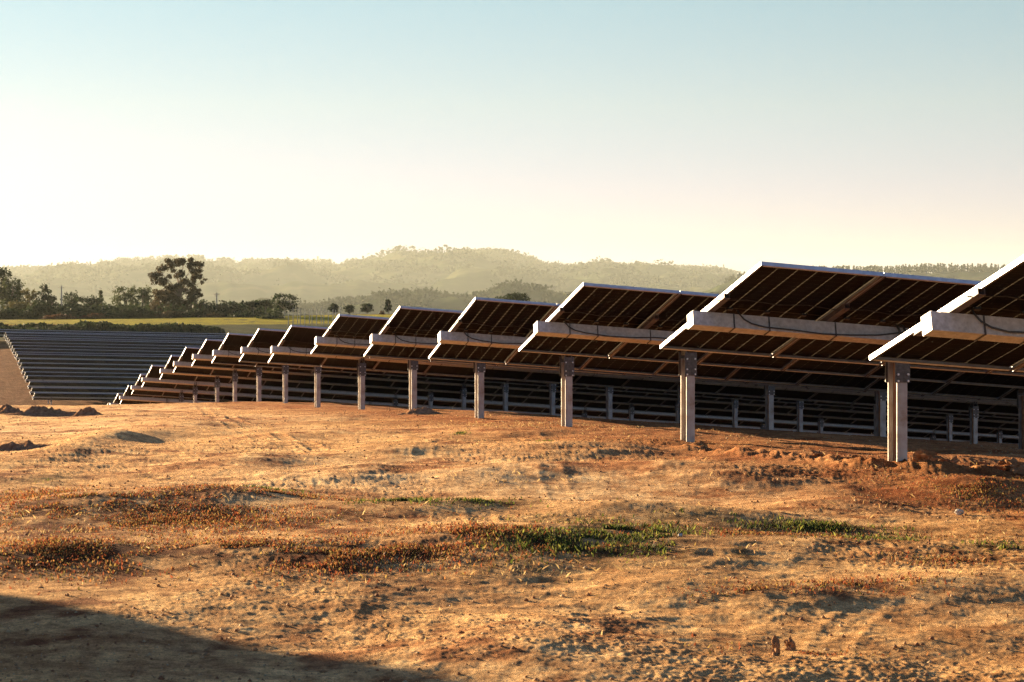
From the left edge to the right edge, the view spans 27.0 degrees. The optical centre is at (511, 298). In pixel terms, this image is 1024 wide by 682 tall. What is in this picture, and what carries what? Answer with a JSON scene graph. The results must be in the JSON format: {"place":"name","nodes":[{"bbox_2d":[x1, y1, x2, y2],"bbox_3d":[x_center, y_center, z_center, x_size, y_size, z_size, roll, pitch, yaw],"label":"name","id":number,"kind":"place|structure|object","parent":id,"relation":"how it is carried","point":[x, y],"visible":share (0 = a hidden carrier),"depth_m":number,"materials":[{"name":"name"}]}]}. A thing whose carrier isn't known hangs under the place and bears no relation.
{"place":"outdoors","nodes":[
{"label":"outdoors","id":0,"kind":"place"},
{"bbox_2d":[0,286,721,314],"bbox_3d":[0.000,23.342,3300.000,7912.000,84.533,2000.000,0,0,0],"label":"hill","id":1,"kind":"structure","parent":0,"point":[452,303],"depth_m":3072.89,"materials":[{"name":"green plant"}]},
{"bbox_2d":[295,278,571,314],"bbox_3d":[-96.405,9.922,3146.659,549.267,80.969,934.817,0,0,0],"label":"hillside wood","id":2,"kind":"object","parent":1,"relation":"on","point":[399,296],"visible":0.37,"depth_m":3101.54,"materials":[{"name":"green plant"}]},
{"bbox_2d":[0,249,736,307],"bbox_3d":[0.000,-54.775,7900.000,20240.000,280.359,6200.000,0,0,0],"label":"hill","id":3,"kind":"structure","parent":0,"point":[297,280],"depth_m":6478.41,"materials":[{"name":"green plant"}]},
{"bbox_2d":[113,254,205,263],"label":"distant forest","id":4,"kind":"object","parent":3,"relation":"on","point":[150,258],"visible":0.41,"depth_m":8979.87,"materials":[{"name":"plant"}]},
{"bbox_2d":[216,255,376,263],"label":"distant forest","id":5,"kind":"object","parent":3,"relation":"on","point":[267,259],"visible":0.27,"depth_m":8979.50,"materials":[{"name":"green plant"}]},
{"bbox_2d":[0,244,742,297],"bbox_3d":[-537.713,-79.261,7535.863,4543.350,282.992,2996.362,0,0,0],"label":"hillside wood","id":6,"kind":"object","parent":3,"relation":"on","point":[221,266],"visible":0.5,"depth_m":7129.96,"materials":[{"name":"green plant"}]},
{"bbox_2d":[0,314,1023,681],"bbox_3d":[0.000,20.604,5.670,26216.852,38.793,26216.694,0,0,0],"label":"ground","id":7,"kind":"structure","parent":0,"point":[1000,590],"depth_m":12.53,"materials":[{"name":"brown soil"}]},
{"bbox_2d":[0,267,13,308],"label":"tree","id":8,"kind":"object","parent":7,"relation":"on","point":[3,272],"visible":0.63,"depth_m":449.01,"materials":[{"name":"green plant"}]},
{"bbox_2d":[0,404,22,413],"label":"earth heap","id":9,"kind":"object","parent":7,"relation":"on","point":[6,409],"visible":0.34,"depth_m":44.25,"materials":[{"name":"brown soil"}]},
{"bbox_2d":[0,306,23,318],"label":"bush","id":10,"kind":"object","parent":7,"relation":"on","point":[8,312],"visible":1,"depth_m":427.05,"materials":[{"name":"green plant"}]},
{"bbox_2d":[0,277,25,306],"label":"tree","id":11,"kind":"object","parent":7,"relation":"on","point":[15,290],"visible":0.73,"depth_m":444.27,"materials":[{"name":"green plant"}]},
{"bbox_2d":[3,298,27,312],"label":"bush","id":12,"kind":"object","parent":7,"relation":"on","point":[18,306],"visible":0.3,"depth_m":435.32,"materials":[{"name":"green plant"}]},
{"bbox_2d":[0,440,56,450],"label":"earth heap","id":13,"kind":"object","parent":7,"relation":"on","point":[14,446],"visible":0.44,"depth_m":23.43,"materials":[{"name":"brown soil"}]},
{"bbox_2d":[20,288,38,307],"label":"tree","id":14,"kind":"object","parent":7,"relation":"on","point":[28,296],"visible":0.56,"depth_m":454.28,"materials":[{"name":"green plant"}]},
{"bbox_2d":[20,301,57,318],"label":"bush","id":15,"kind":"object","parent":7,"relation":"on","point":[41,305],"visible":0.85,"depth_m":427.18,"materials":[{"name":"green plant"}]},
{"bbox_2d":[2,405,76,416],"bbox_3d":[-9.427,2.283,42.850,2.418,0.290,1.860,0,0,0],"label":"earth heap","id":16,"kind":"object","parent":7,"relation":"on","point":[38,411],"visible":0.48,"depth_m":42.62,"materials":[{"name":"brown soil"}]},
{"bbox_2d":[34,283,51,303],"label":"tree","id":17,"kind":"object","parent":7,"relation":"on","point":[45,290],"visible":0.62,"depth_m":449.67,"materials":[{"name":"green plant"}]},
{"bbox_2d":[45,294,59,306],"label":"tree","id":18,"kind":"object","parent":7,"relation":"on","point":[51,300],"visible":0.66,"depth_m":447.51,"materials":[{"name":"green plant"}]},
{"bbox_2d":[39,313,77,318],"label":"bush","id":19,"kind":"object","parent":7,"relation":"on","point":[60,316],"visible":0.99,"depth_m":416.88,"materials":[{"name":"green plant"}]},
{"bbox_2d":[60,290,79,306],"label":"tree","id":20,"kind":"object","parent":7,"relation":"on","point":[71,295],"visible":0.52,"depth_m":454.60,"materials":[{"name":"green plant"}]},
{"bbox_2d":[59,310,86,318],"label":"bush","id":21,"kind":"object","parent":7,"relation":"on","point":[77,313],"visible":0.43,"depth_m":424.20,"materials":[{"name":"green plant"}]},
{"bbox_2d":[32,392,117,404],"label":"solar tracker","id":22,"kind":"object","parent":7,"relation":"on","point":[76,396],"visible":0.11,"depth_m":217.19,"materials":[{"name":"glass"}]},
{"bbox_2d":[30,387,126,403],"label":"solar tracker","id":23,"kind":"object","parent":7,"relation":"on","point":[74,390],"visible":0.1,"depth_m":222.18,"materials":[{"name":"glass"}]},
{"bbox_2d":[27,381,135,388],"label":"solar tracker","id":24,"kind":"object","parent":7,"relation":"on","point":[77,384],"visible":0.11,"depth_m":227.50,"materials":[{"name":"glass"}]},
{"bbox_2d":[25,375,138,382],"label":"solar tracker","id":25,"kind":"object","parent":7,"relation":"on","point":[81,379],"visible":0.1,"depth_m":232.92,"materials":[{"name":"glass"}]},
{"bbox_2d":[21,368,148,373],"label":"solar tracker","id":26,"kind":"object","parent":7,"relation":"on","point":[85,370],"visible":0.08,"depth_m":243.24,"materials":[{"name":"glass"}]},
{"bbox_2d":[23,371,147,378],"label":"solar tracker","id":27,"kind":"object","parent":7,"relation":"on","point":[27,373],"depth_m":237.84,"materials":[{"name":"glass"}]},
{"bbox_2d":[70,406,103,416],"bbox_3d":[-8.379,2.261,42.150,1.014,0.260,0.780,0,0,0],"label":"earth heap","id":28,"kind":"object","parent":7,"relation":"on","point":[87,411],"visible":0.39,"depth_m":42.08,"materials":[{"name":"brown soil"}]},
{"bbox_2d":[73,295,106,310],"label":"tree","id":29,"kind":"object","parent":7,"relation":"on","point":[93,301],"visible":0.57,"depth_m":449.11,"materials":[{"name":"green plant"}]},
{"bbox_2d":[17,358,167,365],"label":"solar tracker","id":30,"kind":"object","parent":7,"relation":"on","point":[81,361],"visible":0.05,"depth_m":253.99,"materials":[{"name":"glass"}]},
{"bbox_2d":[19,363,165,369],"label":"solar tracker","id":31,"kind":"object","parent":7,"relation":"on","point":[83,366],"visible":0.1,"depth_m":248.57,"materials":[{"name":"glass"}]},
{"bbox_2d":[15,354,170,360],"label":"solar tracker","id":32,"kind":"object","parent":7,"relation":"on","point":[98,357],"visible":0.08,"depth_m":259.33,"materials":[{"name":"glass"}]},
{"bbox_2d":[78,312,107,318],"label":"bush","id":33,"kind":"object","parent":7,"relation":"on","point":[92,315],"visible":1,"depth_m":419.71,"materials":[{"name":"green plant"}]},
{"bbox_2d":[12,348,182,354],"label":"solar tracker","id":34,"kind":"object","parent":7,"relation":"on","point":[95,351],"visible":0.02,"depth_m":269.78,"materials":[{"name":"glass"}]},
{"bbox_2d":[14,352,180,357],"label":"solar tracker","id":35,"kind":"object","parent":7,"relation":"on","point":[15,355],"depth_m":264.13,"materials":[{"name":"glass"}]},
{"bbox_2d":[11,345,184,351],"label":"solar tracker","id":36,"kind":"object","parent":7,"relation":"on","point":[94,348],"visible":0.02,"depth_m":275.07,"materials":[{"name":"glass"}]},
{"bbox_2d":[98,290,103,304],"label":"tree","id":37,"kind":"object","parent":7,"relation":"on","point":[100,295],"visible":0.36,"depth_m":469.79,"materials":[{"name":"green plant"}]},
{"bbox_2d":[9,342,201,348],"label":"solar tracker","id":38,"kind":"object","parent":7,"relation":"on","point":[95,345],"visible":0.01,"depth_m":280.38,"materials":[{"name":"glass"}]},
{"bbox_2d":[6,337,204,342],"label":"solar tracker","id":39,"kind":"object","parent":7,"relation":"on","point":[7,341],"visible":0.01,"depth_m":290.77,"materials":[{"name":"glass"}]},
{"bbox_2d":[8,339,203,345],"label":"solar tracker","id":40,"kind":"object","parent":7,"relation":"on","point":[106,342],"visible":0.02,"depth_m":285.94,"materials":[{"name":"glass"}]},
{"bbox_2d":[0,320,225,333],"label":"hedge scrub","id":41,"kind":"object","parent":7,"relation":"on","point":[167,327],"visible":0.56,"depth_m":333.41,"materials":[{"name":"green plant"}]},
{"bbox_2d":[0,331,225,336],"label":"solar tracker","id":42,"kind":"object","parent":7,"relation":"on","point":[2,333],"depth_m":309.22,"materials":[{"name":"glass"}]},
{"bbox_2d":[4,332,225,338],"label":"solar tracker","id":43,"kind":"object","parent":7,"relation":"on","point":[105,335],"depth_m":301.82,"materials":[{"name":"glass"}]},
{"bbox_2d":[5,335,224,340],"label":"solar tracker","id":44,"kind":"object","parent":7,"relation":"on","point":[91,337],"visible":0.01,"depth_m":296.25,"materials":[{"name":"glass"}]},
{"bbox_2d":[101,311,129,318],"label":"bush","id":45,"kind":"object","parent":7,"relation":"on","point":[115,315],"visible":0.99,"depth_m":419.15,"materials":[{"name":"green plant"}]},
{"bbox_2d":[110,393,123,404],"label":"solar tracker","id":46,"kind":"object","parent":7,"relation":"on","point":[116,401],"visible":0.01,"depth_m":89.76,"materials":[{"name":"metal"}]},
{"bbox_2d":[109,285,138,306],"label":"tree","id":47,"kind":"object","parent":7,"relation":"on","point":[124,297],"visible":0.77,"depth_m":479.05,"materials":[{"name":"green plant"}]},
{"bbox_2d":[0,329,254,335],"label":"solar tracker","id":48,"kind":"object","parent":7,"relation":"on","point":[113,332],"depth_m":315.74,"materials":[{"name":"glass"}]},
{"bbox_2d":[117,304,154,317],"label":"bush","id":49,"kind":"object","parent":7,"relation":"on","point":[135,312],"visible":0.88,"depth_m":423.59,"materials":[{"name":"green plant"}]},
{"bbox_2d":[0,299,281,318],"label":"undergrowth","id":50,"kind":"object","parent":7,"relation":"on","point":[85,309],"visible":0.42,"depth_m":427.80,"materials":[{"name":"green plant"}]},
{"bbox_2d":[129,285,154,306],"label":"tree","id":51,"kind":"object","parent":7,"relation":"on","point":[144,294],"visible":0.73,"depth_m":477.13,"materials":[{"name":"green plant"}]},
{"bbox_2d":[150,303,162,314],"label":"bush","id":52,"kind":"object","parent":7,"relation":"on","point":[154,308],"visible":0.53,"depth_m":431.72,"materials":[{"name":"green plant"}]},
{"bbox_2d":[151,289,165,305],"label":"tree","id":53,"kind":"object","parent":7,"relation":"on","point":[154,299],"visible":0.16,"depth_m":445.67,"materials":[{"name":"green plant"}]},
{"bbox_2d":[154,310,184,317],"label":"bush","id":54,"kind":"object","parent":7,"relation":"on","point":[169,314],"visible":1,"depth_m":422.89,"materials":[{"name":"green plant"}]},
{"bbox_2d":[148,257,207,311],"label":"eucalyptus tree","id":55,"kind":"object","parent":7,"relation":"on","point":[172,293],"visible":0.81,"depth_m":436.48,"materials":[{"name":"green plant"}]},
{"bbox_2d":[119,385,238,403],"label":"solar tracker","id":56,"kind":"object","parent":7,"relation":"on","point":[127,397],"visible":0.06,"depth_m":85.34,"materials":[{"name":"metal"}]},
{"bbox_2d":[180,308,212,316],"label":"bush","id":57,"kind":"object","parent":7,"relation":"on","point":[198,312],"visible":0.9,"depth_m":423.73,"materials":[{"name":"green plant"}]},
{"bbox_2d":[196,299,214,310],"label":"tree","id":58,"kind":"object","parent":7,"relation":"on","point":[203,302],"visible":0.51,"depth_m":439.66,"materials":[{"name":"green plant"}]},
{"bbox_2d":[201,312,226,317],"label":"bush","id":59,"kind":"object","parent":7,"relation":"on","point":[215,315],"visible":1,"depth_m":419.22,"materials":[{"name":"green plant"}]},
{"bbox_2d":[217,309,237,316],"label":"bush","id":60,"kind":"object","parent":7,"relation":"on","point":[226,312],"visible":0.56,"depth_m":423.77,"materials":[{"name":"green plant"}]},
{"bbox_2d":[227,304,243,313],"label":"tree","id":61,"kind":"object","parent":7,"relation":"on","point":[235,309],"visible":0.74,"depth_m":429.51,"materials":[{"name":"green plant"}]},
{"bbox_2d":[227,311,254,317],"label":"bush","id":62,"kind":"object","parent":7,"relation":"on","point":[242,314],"visible":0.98,"depth_m":414.36,"materials":[{"name":"green plant"}]},
{"bbox_2d":[244,301,262,313],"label":"tree","id":63,"kind":"object","parent":7,"relation":"on","point":[253,304],"visible":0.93,"depth_m":424.26,"materials":[{"name":"green plant"}]},
{"bbox_2d":[259,299,273,313],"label":"tree","id":64,"kind":"object","parent":7,"relation":"on","point":[266,303],"visible":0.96,"depth_m":419.30,"materials":[{"name":"green plant"}]},
{"bbox_2d":[256,314,284,318],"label":"bush","id":65,"kind":"object","parent":7,"relation":"on","point":[273,316],"visible":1,"depth_m":401.58,"materials":[{"name":"green plant"}]},
{"bbox_2d":[268,293,300,317],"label":"tree","id":66,"kind":"object","parent":7,"relation":"on","point":[282,304],"visible":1,"depth_m":404.77,"materials":[{"name":"green plant"}]},
{"bbox_2d":[327,303,338,314],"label":"tree","id":67,"kind":"object","parent":7,"relation":"on","point":[333,307],"visible":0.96,"depth_m":467.64,"materials":[{"name":"green plant"}]},
{"bbox_2d":[344,304,354,313],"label":"tree","id":68,"kind":"object","parent":7,"relation":"on","point":[348,308],"visible":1,"depth_m":467.47,"materials":[{"name":"green plant"}]},
{"bbox_2d":[360,303,373,313],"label":"tree","id":69,"kind":"object","parent":7,"relation":"on","point":[366,308],"visible":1,"depth_m":465.57,"materials":[{"name":"green plant"}]},
{"bbox_2d":[384,299,391,313],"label":"tree","id":70,"kind":"object","parent":7,"relation":"on","point":[388,306],"visible":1,"depth_m":461.69,"materials":[{"name":"green plant"}]},
{"bbox_2d":[397,407,439,414],"bbox_3d":[-1.635,1.999,37.500,1.092,0.199,0.840,0,0,0],"label":"earth heap","id":71,"kind":"object","parent":7,"relation":"on","point":[422,410],"visible":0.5,"depth_m":37.37,"materials":[{"name":"brown soil"}]},
{"bbox_2d":[0,457,1023,669],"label":"red ground cover","id":72,"kind":"object","parent":7,"relation":"on","point":[172,519],"visible":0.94,"depth_m":13.09,"materials":[{"name":"red plant"}]},
{"bbox_2d":[0,409,1023,677],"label":"dry straw","id":73,"kind":"object","parent":7,"relation":"on","point":[474,519],"visible":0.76,"depth_m":14.64,"materials":[{"name":"beige plant"}]},
{"bbox_2d":[495,292,530,300],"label":"umbrella pine","id":74,"kind":"object","parent":7,"relation":"on","point":[517,296],"visible":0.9,"depth_m":428.89,"materials":[{"name":"green plant"}]},
{"bbox_2d":[29,429,1021,582],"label":"green weeds","id":75,"kind":"object","parent":7,"relation":"on","point":[828,528],"visible":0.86,"depth_m":13.48,"materials":[{"name":"green plant"}]},
{"bbox_2d":[131,374,960,440],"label":"solar tracker","id":76,"kind":"object","parent":7,"relation":"on","point":[137,388],"visible":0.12,"depth_m":81.75,"materials":[{"name":"metal"}]},
{"bbox_2d":[141,365,1018,443],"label":"solar tracker","id":77,"kind":"object","parent":7,"relation":"on","point":[151,379],"visible":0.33,"depth_m":79.52,"materials":[{"name":"metal"}]},
{"bbox_2d":[160,355,1018,442],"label":"solar tracker","id":78,"kind":"object","parent":7,"relation":"on","point":[166,372],"visible":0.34,"depth_m":74.44,"materials":[{"name":"glass"}]},
{"bbox_2d":[173,347,1018,429],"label":"solar tracker","id":79,"kind":"object","parent":7,"relation":"on","point":[183,364],"visible":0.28,"depth_m":68.78,"materials":[{"name":"metal"}]},
{"bbox_2d":[192,339,1018,440],"bbox_3d":[6.066,3.786,64.364,31.482,5.349,2.151,0,0,-18],"label":"solar tracker","id":80,"kind":"object","parent":7,"relation":"on","point":[203,357],"visible":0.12,"depth_m":63.42,"materials":[{"name":"glass"}]},
{"bbox_2d":[212,333,1018,431],"bbox_3d":[5.704,3.260,58.784,28.036,4.788,2.147,0,0,-18],"label":"solar tracker","id":81,"kind":"object","parent":7,"relation":"on","point":[228,352],"visible":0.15,"depth_m":57.34,"materials":[{"name":"glass"}]},
{"bbox_2d":[239,328,1018,435],"bbox_3d":[5.422,3.068,53.234,24.591,4.781,2.149,0,0,-18],"label":"solar tracker","id":82,"kind":"object","parent":7,"relation":"on","point":[260,344],"visible":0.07,"depth_m":49.96,"materials":[{"name":"glass"}]},
{"bbox_2d":[268,325,1018,443],"bbox_3d":[5.586,2.656,47.868,22.294,4.234,2.142,0,0,-18],"label":"solar tracker","id":83,"kind":"object","parent":7,"relation":"on","point":[296,345],"visible":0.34,"depth_m":47.25,"materials":[{"name":"metal"}]},
{"bbox_2d":[311,314,1016,429],"bbox_3d":[5.335,2.379,42.264,18.848,4.196,2.165,0,0,-18],"label":"solar tracker","id":84,"kind":"object","parent":7,"relation":"on","point":[345,335],"visible":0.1,"depth_m":39.86,"materials":[{"name":"glass"}]},
{"bbox_2d":[364,306,1016,436],"bbox_3d":[5.051,1.948,36.678,15.402,3.661,2.140,0,0,-18],"label":"solar tracker","id":85,"kind":"object","parent":7,"relation":"on","point":[408,333],"visible":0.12,"depth_m":34.78,"materials":[{"name":"glass"}]},
{"bbox_2d":[429,297,1023,448],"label":"solar tracker","id":86,"kind":"object","parent":7,"relation":"on","point":[491,330],"visible":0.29,"depth_m":30.61,"materials":[{"name":"metal"}]},
{"bbox_2d":[519,282,1023,442],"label":"solar tracker","id":87,"kind":"object","parent":7,"relation":"on","point":[612,321],"visible":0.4,"depth_m":24.88,"materials":[{"name":"glass"}]},
{"bbox_2d":[771,635,779,655],"bbox_3d":[1.155,1.538,9.348,0.042,0.135,0.072,0,0,16],"label":"earth clod","id":88,"kind":"object","parent":7,"relation":"on","point":[775,642],"visible":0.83,"depth_m":9.34,"materials":[{"name":"brown soil"}]},
{"bbox_2d":[784,635,795,650],"bbox_3d":[1.258,1.572,9.652,0.054,0.099,0.054,0,0,26],"label":"earth clod","id":89,"kind":"object","parent":7,"relation":"on","point":[790,644],"visible":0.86,"depth_m":9.64,"materials":[{"name":"brown soil"}]},
{"bbox_2d":[811,450,824,456],"bbox_3d":[3.070,1.579,21.301,0.175,0.133,0.164,0,0,0],"label":"earth lump","id":90,"kind":"object","parent":7,"relation":"on","point":[818,454],"visible":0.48,"depth_m":21.27,"materials":[{"name":"brown soil"}]},
{"bbox_2d":[660,261,1023,461],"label":"solar tracker","id":91,"kind":"object","parent":7,"relation":"on","point":[788,311],"visible":0.72,"depth_m":19.06,"materials":[{"name":"glass"}]},
{"bbox_2d":[846,454,861,458],"bbox_3d":[3.295,1.566,20.542,0.189,0.128,0.176,0,0,0],"label":"earth lump","id":92,"kind":"object","parent":7,"relation":"on","point":[849,456],"visible":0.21,"depth_m":20.52,"materials":[{"name":"brown soil"}]},
{"bbox_2d":[912,448,943,461],"bbox_3d":[3.911,1.509,19.992,0.352,0.213,0.268,0,0,28],"label":"earth lump","id":93,"kind":"object","parent":7,"relation":"on","point":[919,454],"visible":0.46,"depth_m":19.94,"materials":[{"name":"brown soil"}]},
{"bbox_2d":[869,255,1023,371],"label":"solar tracker","id":94,"kind":"object","parent":7,"relation":"on","point":[980,325],"visible":1,"depth_m":14.18,"materials":[{"name":"metal"}]},
{"bbox_2d":[938,455,958,463],"bbox_3d":[4.018,1.513,19.648,0.213,0.138,0.153,0,0,24],"label":"earth lump","id":95,"kind":"object","parent":7,"relation":"on","point":[953,459],"visible":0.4,"depth_m":19.63,"materials":[{"name":"brown soil"}]},
{"bbox_2d":[955,509,963,514],"bbox_3d":[3.217,1.539,15.349,0.066,0.051,0.059,0,0,28],"label":"stone","id":96,"kind":"object","parent":7,"relation":"on","point":[959,511],"visible":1,"depth_m":15.33,"materials":[{"name":"white stone"}]},
{"bbox_2d":[969,461,990,466],"bbox_3d":[4.297,1.581,19.516,0.242,0.188,0.252,0,0,-14],"label":"earth lump","id":97,"kind":"object","parent":7,"relation":"on","point":[978,463],"visible":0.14,"depth_m":19.48,"materials":[{"name":"brown soil"}]},
{"bbox_2d":[996,458,1006,465],"bbox_3d":[4.624,1.565,20.001,0.198,0.136,0.176,0,0,0],"label":"earth lump","id":98,"kind":"object","parent":7,"relation":"on","point":[1002,462],"visible":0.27,"depth_m":19.95,"materials":[{"name":"brown soil"}]},
{"bbox_2d":[1003,457,1023,473],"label":"earth lump","id":99,"kind":"object","parent":7,"relation":"on","point":[1014,465],"visible":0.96,"depth_m":18.96,"materials":[{"name":"brown soil"}]},
{"bbox_2d":[0,0,1023,273],"label":"sky","id":100,"kind":"structure","parent":0,"point":[738,135],"materials":[{"name":"blue"}]},
{"bbox_2d":[702,271,994,292],"bbox_3d":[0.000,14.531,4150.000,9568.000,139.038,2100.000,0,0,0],"label":"hill","id":101,"kind":"structure","parent":0,"point":[964,275],"depth_m":4231.62,"materials":[{"name":"green plant"}]},
{"bbox_2d":[724,263,1006,283],"bbox_3d":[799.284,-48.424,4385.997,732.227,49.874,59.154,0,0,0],"label":"pine wood","id":102,"kind":"object","parent":101,"relation":"on","point":[924,268],"visible":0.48,"depth_m":4372.37,"materials":[{"name":"plant"}]}
]}

